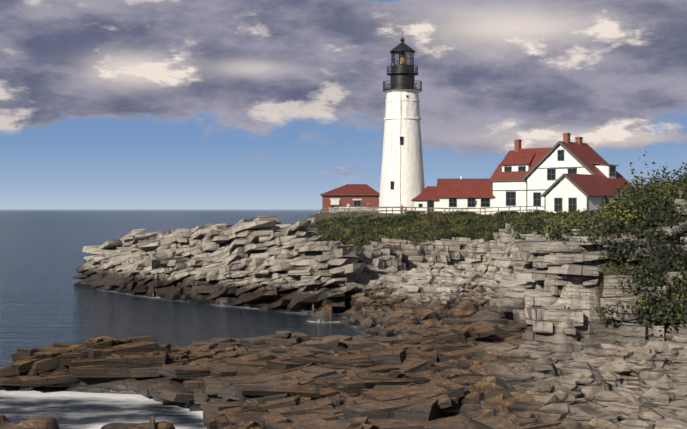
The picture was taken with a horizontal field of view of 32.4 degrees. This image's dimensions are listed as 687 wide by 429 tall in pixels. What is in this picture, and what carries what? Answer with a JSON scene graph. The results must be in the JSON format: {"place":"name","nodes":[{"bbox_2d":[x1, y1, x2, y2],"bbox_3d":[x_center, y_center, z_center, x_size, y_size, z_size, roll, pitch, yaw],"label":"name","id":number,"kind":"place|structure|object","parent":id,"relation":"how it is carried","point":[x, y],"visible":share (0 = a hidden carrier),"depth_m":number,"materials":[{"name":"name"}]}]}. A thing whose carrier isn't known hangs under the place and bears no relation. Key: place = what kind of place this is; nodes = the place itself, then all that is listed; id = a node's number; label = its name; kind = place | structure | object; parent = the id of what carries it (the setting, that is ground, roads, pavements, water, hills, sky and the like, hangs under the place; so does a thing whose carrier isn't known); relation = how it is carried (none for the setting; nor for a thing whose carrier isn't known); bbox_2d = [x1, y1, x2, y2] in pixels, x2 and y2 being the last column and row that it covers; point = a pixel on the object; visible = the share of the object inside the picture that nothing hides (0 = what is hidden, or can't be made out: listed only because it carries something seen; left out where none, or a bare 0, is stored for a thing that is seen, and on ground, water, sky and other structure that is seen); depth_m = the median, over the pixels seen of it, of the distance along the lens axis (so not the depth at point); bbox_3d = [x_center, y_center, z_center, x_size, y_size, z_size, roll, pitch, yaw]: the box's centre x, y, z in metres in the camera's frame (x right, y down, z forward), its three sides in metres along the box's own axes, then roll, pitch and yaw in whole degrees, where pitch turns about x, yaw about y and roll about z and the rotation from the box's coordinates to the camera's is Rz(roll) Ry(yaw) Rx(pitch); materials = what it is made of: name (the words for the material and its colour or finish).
{"place":"outdoors","nodes":[
{"label":"outdoors","id":0,"kind":"place"},
{"bbox_2d":[0,209,379,428],"bbox_3d":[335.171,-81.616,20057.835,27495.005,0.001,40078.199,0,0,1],"label":"sea","id":1,"kind":"structure","parent":0,"point":[44,301],"depth_m":107.22,"materials":[{"name":"blue liquid"}]},
{"bbox_2d":[0,211,684,428],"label":"terrain","id":2,"kind":"structure","parent":0,"point":[576,295],"depth_m":64.79,"materials":[{"name":"stone"}]},
{"bbox_2d":[73,216,364,313],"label":"ledge face slabs","id":3,"kind":"structure","parent":2,"relation":"on","point":[127,265],"depth_m":118.10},
{"bbox_2d":[29,324,546,428],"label":"rocks","id":4,"kind":"object","parent":2,"relation":"on","point":[246,404],"visible":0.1,"depth_m":60.82,"materials":[{"name":"brown stone"}]},
{"bbox_2d":[0,199,686,428],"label":"shelf slabs","id":5,"kind":"structure","parent":2,"relation":"on","point":[433,395],"depth_m":58.83,"materials":[{"name":"brown stone"}]},
{"bbox_2d":[320,184,379,213],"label":"fog signal building","id":6,"kind":"structure","parent":2,"relation":"on","point":[362,195],"depth_m":199.57,"materials":[{"name":"brick"}]},
{"bbox_2d":[329,207,378,212],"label":"fence","id":7,"kind":"object","parent":2,"relation":"on","point":[350,207],"visible":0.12,"depth_m":185.90,"materials":[{"name":"white wood"}]},
{"bbox_2d":[284,237,509,313],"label":"cliff rocks","id":8,"kind":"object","parent":2,"relation":"on","point":[385,253],"depth_m":123.92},
{"bbox_2d":[379,31,424,212],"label":"lighthouse tower","id":9,"kind":"structure","parent":2,"relation":"on","point":[402,176],"depth_m":173.04,"materials":[{"name":"white paint"}]},
{"bbox_2d":[326,207,485,214],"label":"fence","id":10,"kind":"object","parent":2,"relation":"on","point":[373,211],"visible":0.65,"depth_m":163.12,"materials":[{"name":"white wood"}]},
{"bbox_2d":[307,210,543,246],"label":"headland shrubs","id":11,"kind":"object","parent":2,"relation":"on","point":[433,227],"visible":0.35,"depth_m":147.37,"materials":[{"name":"green plant"}]},
{"bbox_2d":[340,244,513,336],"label":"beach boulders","id":12,"kind":"object","parent":2,"relation":"on","point":[427,296],"visible":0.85,"depth_m":98.56,"materials":[{"name":"grey stone"}]},
{"bbox_2d":[321,206,543,213],"bbox_3d":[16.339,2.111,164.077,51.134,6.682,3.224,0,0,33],"label":"fence","id":13,"kind":"object","parent":2,"relation":"on","point":[509,210],"visible":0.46,"depth_m":166.79,"materials":[{"name":"white wood"}]},
{"bbox_2d":[411,176,495,214],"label":"annex building","id":14,"kind":"structure","parent":2,"relation":"on","point":[460,193],"depth_m":172.25,"materials":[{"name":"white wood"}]},
{"bbox_2d":[424,219,686,351],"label":"cliff rocks","id":15,"kind":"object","parent":2,"relation":"on","point":[543,321],"depth_m":64.42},
{"bbox_2d":[435,151,686,325],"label":"bushes","id":16,"kind":"object","parent":15,"relation":"on","point":[559,223],"visible":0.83,"depth_m":67.27,"materials":[{"name":"green plant"}]},
{"bbox_2d":[489,133,633,213],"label":"keepers house","id":17,"kind":"structure","parent":2,"relation":"on","point":[576,175],"depth_m":163.85,"materials":[{"name":"white wood"}]},
{"bbox_2d":[440,335,686,428],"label":"rocks","id":18,"kind":"object","parent":2,"relation":"on","point":[658,400],"visible":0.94,"depth_m":47.05,"materials":[{"name":"grey stone"}]},
{"bbox_2d":[0,0,686,208],"label":"sky","id":19,"kind":"structure","parent":0,"point":[105,104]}
]}

